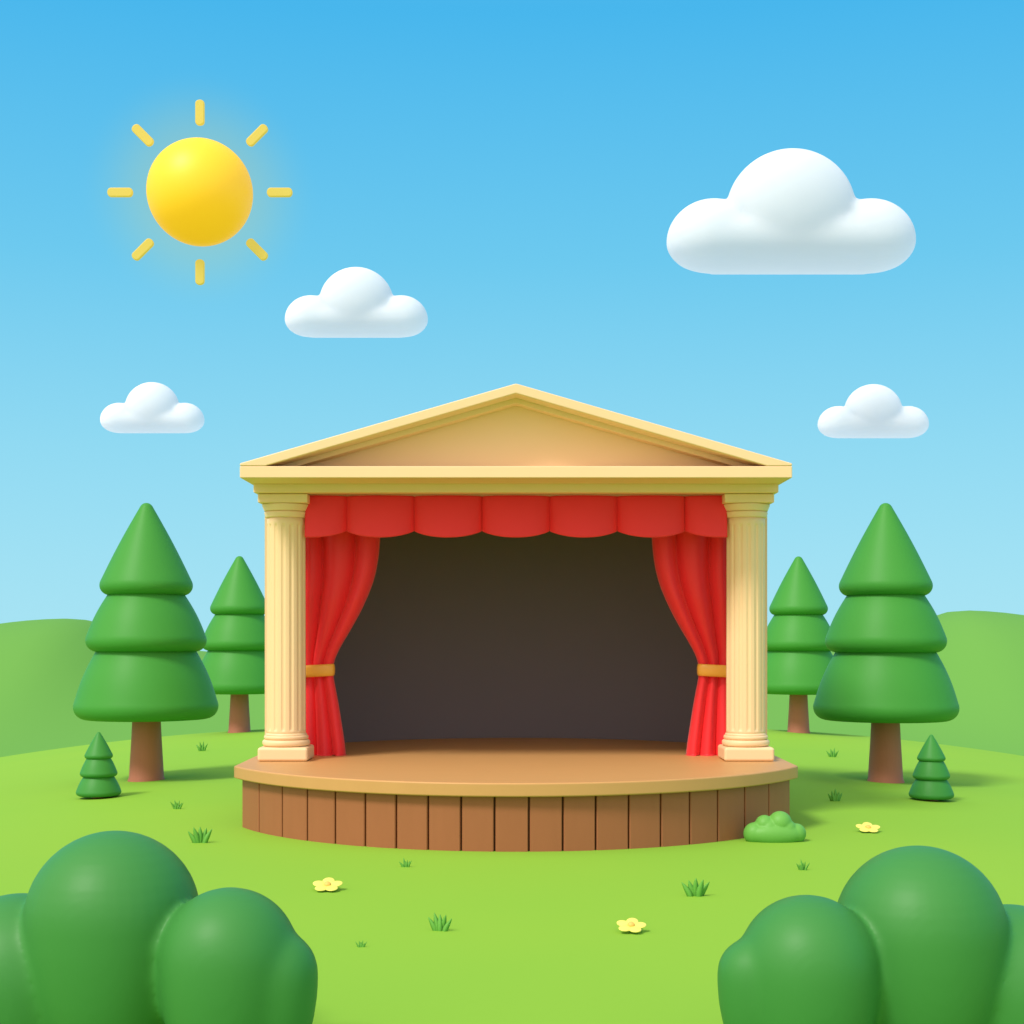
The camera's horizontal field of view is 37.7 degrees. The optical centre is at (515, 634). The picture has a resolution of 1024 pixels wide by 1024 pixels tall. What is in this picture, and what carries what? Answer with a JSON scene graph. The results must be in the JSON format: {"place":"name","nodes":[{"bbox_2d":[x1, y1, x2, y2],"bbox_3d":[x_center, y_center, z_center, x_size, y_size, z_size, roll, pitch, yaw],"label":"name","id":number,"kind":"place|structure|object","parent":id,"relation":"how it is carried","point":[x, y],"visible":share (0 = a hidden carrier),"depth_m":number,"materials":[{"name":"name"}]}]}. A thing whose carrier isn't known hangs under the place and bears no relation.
{"place":"outdoors","nodes":[
{"label":"outdoors","id":0,"kind":"place"},
{"bbox_2d":[100,382,203,432],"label":"cloud","id":1,"kind":"structure","parent":0,"point":[151,407],"depth_m":212.65,"materials":[{"name":"white"}]},
{"bbox_2d":[107,100,292,284],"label":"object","id":2,"kind":"object","parent":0,"point":[199,191],"visible":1,"depth_m":50.88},
{"bbox_2d":[285,267,427,337],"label":"cloud","id":3,"kind":"structure","parent":0,"point":[355,302],"depth_m":197.02,"materials":[{"name":"white"}]},
{"bbox_2d":[0,729,1023,1023],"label":"ground","id":4,"kind":"structure","parent":0,"point":[528,937],"depth_m":11.94,"materials":[{"name":"green plant"}]},
{"bbox_2d":[76,732,120,797],"bbox_3d":[-5.070,1.595,18.223,0.534,0.832,0.534,0,0,0],"label":"pine sapling","id":5,"kind":"object","parent":4,"relation":"on","point":[98,772],"visible":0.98,"depth_m":18.07,"materials":[{"name":"green plant"}]},
{"bbox_2d":[73,503,218,781],"bbox_3d":[-5.025,0.108,20.399,1.921,3.809,1.922,0,0,0],"label":"pine tree","id":6,"kind":"object","parent":4,"relation":"on","point":[146,673],"visible":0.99,"depth_m":19.85,"materials":[{"name":"green plant"}]},
{"bbox_2d":[0,831,317,1023],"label":"rounded bush","id":7,"kind":"object","parent":4,"relation":"on","point":[115,927],"visible":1,"depth_m":6.56,"materials":[{"name":"green plant"}]},
{"bbox_2d":[170,800,182,808],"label":"grass tuft","id":8,"kind":"object","parent":4,"relation":"on","point":[175,805],"visible":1,"depth_m":16.68,"materials":[{"name":"green plant"}]},
{"bbox_2d":[188,827,211,842],"bbox_3d":[-2.932,1.859,13.929,0.226,0.161,0.067,0,0,0],"label":"grass tuft","id":9,"kind":"object","parent":4,"relation":"on","point":[199,836],"visible":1,"depth_m":13.91,"materials":[{"name":"green plant"}]},
{"bbox_2d":[196,742,207,750],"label":"grass tuft","id":10,"kind":"object","parent":4,"relation":"on","point":[201,748],"visible":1,"depth_m":25.68,"materials":[{"name":"green plant"}]},
{"bbox_2d":[202,556,264,732],"bbox_3d":[-5.714,0.207,31.000,1.855,3.677,1.855,0,0,0],"label":"pine tree","id":11,"kind":"object","parent":4,"relation":"on","point":[233,660],"visible":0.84,"depth_m":30.45,"materials":[{"name":"green plant"}]},
{"bbox_2d":[313,877,342,890],"bbox_3d":[-1.424,1.885,11.330,0.227,0.049,0.221,0,17,0],"label":"yellow flower","id":12,"kind":"object","parent":4,"relation":"on","point":[329,884],"visible":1,"depth_m":11.31,"materials":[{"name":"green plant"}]},
{"bbox_2d":[356,941,366,946],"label":"grass tuft","id":13,"kind":"object","parent":4,"relation":"on","point":[361,945],"visible":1,"depth_m":9.28,"materials":[{"name":"green plant"}]},
{"bbox_2d":[399,857,410,866],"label":"grass tuft","id":14,"kind":"object","parent":4,"relation":"on","point":[406,864],"visible":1,"depth_m":12.47,"materials":[{"name":"green plant"}]},
{"bbox_2d":[428,913,451,931],"bbox_3d":[-0.495,1.877,9.790,0.161,0.126,0.040,0,0,16],"label":"grass tuft","id":15,"kind":"object","parent":4,"relation":"on","point":[439,924],"visible":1,"depth_m":9.78,"materials":[{"name":"green plant"}]},
{"bbox_2d":[234,384,797,851],"bbox_3d":[0.000,-0.263,16.310,5.650,4.446,6.080,0,0,0],"label":"theatre stage","id":16,"kind":"object","parent":4,"relation":"on","point":[516,694],"visible":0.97,"depth_m":15.57,"materials":[{"name":"brown wood"}]},
{"bbox_2d":[306,531,379,755],"bbox_3d":[-2.030,-0.009,16.316,1.108,2.666,0.252,0,0,0],"label":"stage curtain","id":17,"kind":"object","parent":16,"relation":"hanging from","point":[341,568],"visible":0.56,"depth_m":16.28,"materials":[{"name":"red fabric"}]},
{"bbox_2d":[305,495,726,537],"bbox_3d":[0.000,-1.240,15.746,4.412,0.446,0.195,0,0,0],"label":"scalloped valance","id":18,"kind":"object","parent":16,"relation":"hanging from","point":[515,516],"visible":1,"depth_m":15.70,"materials":[{"name":"red fabric"}]},
{"bbox_2d":[652,531,725,755],"bbox_3d":[2.030,-0.009,16.316,1.108,2.666,0.252,0,0,0],"label":"stage curtain","id":19,"kind":"object","parent":16,"relation":"hanging from","point":[690,568],"visible":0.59,"depth_m":16.28,"materials":[{"name":"red fabric"}]},
{"bbox_2d":[617,918,645,932],"bbox_3d":[0.751,1.886,9.742,0.192,0.049,0.194,0,17,0],"label":"yellow flower","id":20,"kind":"object","parent":4,"relation":"on","point":[634,925],"visible":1,"depth_m":9.72,"materials":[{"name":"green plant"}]},
{"bbox_2d":[682,879,709,896],"bbox_3d":[1.327,1.866,11.083,0.210,0.148,0.079,0,0,0],"label":"grass tuft","id":21,"kind":"object","parent":4,"relation":"on","point":[695,889],"visible":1,"depth_m":11.07,"materials":[{"name":"green plant"}]},
{"bbox_2d":[743,811,805,842],"bbox_3d":[2.424,1.800,14.035,0.586,0.300,0.252,0,0,0],"label":"bush","id":22,"kind":"object","parent":4,"relation":"on","point":[779,827],"visible":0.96,"depth_m":13.95,"materials":[{"name":"green plant"}]},
{"bbox_2d":[767,556,832,732],"bbox_3d":[5.838,0.214,31.000,1.855,3.677,1.855,0,0,0],"label":"pine tree","id":23,"kind":"object","parent":4,"relation":"on","point":[799,655],"visible":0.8,"depth_m":30.46,"materials":[{"name":"green plant"}]},
{"bbox_2d":[796,861,808,869],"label":"grass tuft","id":24,"kind":"object","parent":4,"relation":"on","point":[802,867],"visible":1,"depth_m":12.31,"materials":[{"name":"green plant"}]},
{"bbox_2d":[826,748,838,756],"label":"grass tuft","id":25,"kind":"object","parent":4,"relation":"on","point":[833,753],"visible":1,"depth_m":24.29,"materials":[{"name":"green plant"}]},
{"bbox_2d":[828,789,841,800],"bbox_3d":[3.719,1.867,17.478,0.177,0.157,0.049,0,0,0],"label":"grass tuft","id":26,"kind":"object","parent":4,"relation":"on","point":[834,796],"visible":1,"depth_m":17.46,"materials":[{"name":"green plant"}]},
{"bbox_2d":[856,822,879,831],"bbox_3d":[3.455,1.887,14.709,0.236,0.049,0.234,0,17,0],"label":"yellow flower","id":27,"kind":"object","parent":4,"relation":"on","point":[866,827],"visible":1,"depth_m":14.69,"materials":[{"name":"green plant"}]},
{"bbox_2d":[717,846,1023,1023],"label":"rounded bush","id":28,"kind":"object","parent":4,"relation":"on","point":[916,935],"visible":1,"depth_m":6.56,"materials":[{"name":"green plant"}]},
{"bbox_2d":[813,503,958,783],"bbox_3d":[4.968,0.118,20.170,1.909,3.785,1.909,0,0,0],"label":"pine tree","id":29,"kind":"object","parent":4,"relation":"on","point":[885,675],"visible":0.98,"depth_m":19.62,"materials":[{"name":"green plant"}]},
{"bbox_2d":[909,735,953,800],"bbox_3d":[4.957,1.596,17.904,0.525,0.818,0.525,0,0,0],"label":"pine sapling","id":30,"kind":"object","parent":4,"relation":"on","point":[931,775],"visible":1,"depth_m":17.75,"materials":[{"name":"green plant"}]},
{"bbox_2d":[0,610,1023,756],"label":"hills","id":31,"kind":"structure","parent":0,"point":[44,663],"depth_m":45.17,"materials":[{"name":"green plant"}]},
{"bbox_2d":[0,0,1023,650],"label":"sky","id":32,"kind":"structure","parent":0,"point":[520,172],"materials":[{"name":"blue"}]},
{"bbox_2d":[667,148,915,273],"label":"cloud","id":33,"kind":"structure","parent":0,"point":[792,211],"depth_m":185.05,"materials":[{"name":"white"}]},
{"bbox_2d":[818,384,928,437],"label":"cloud","id":34,"kind":"structure","parent":0,"point":[873,411],"depth_m":212.52,"materials":[{"name":"white"}]}
]}

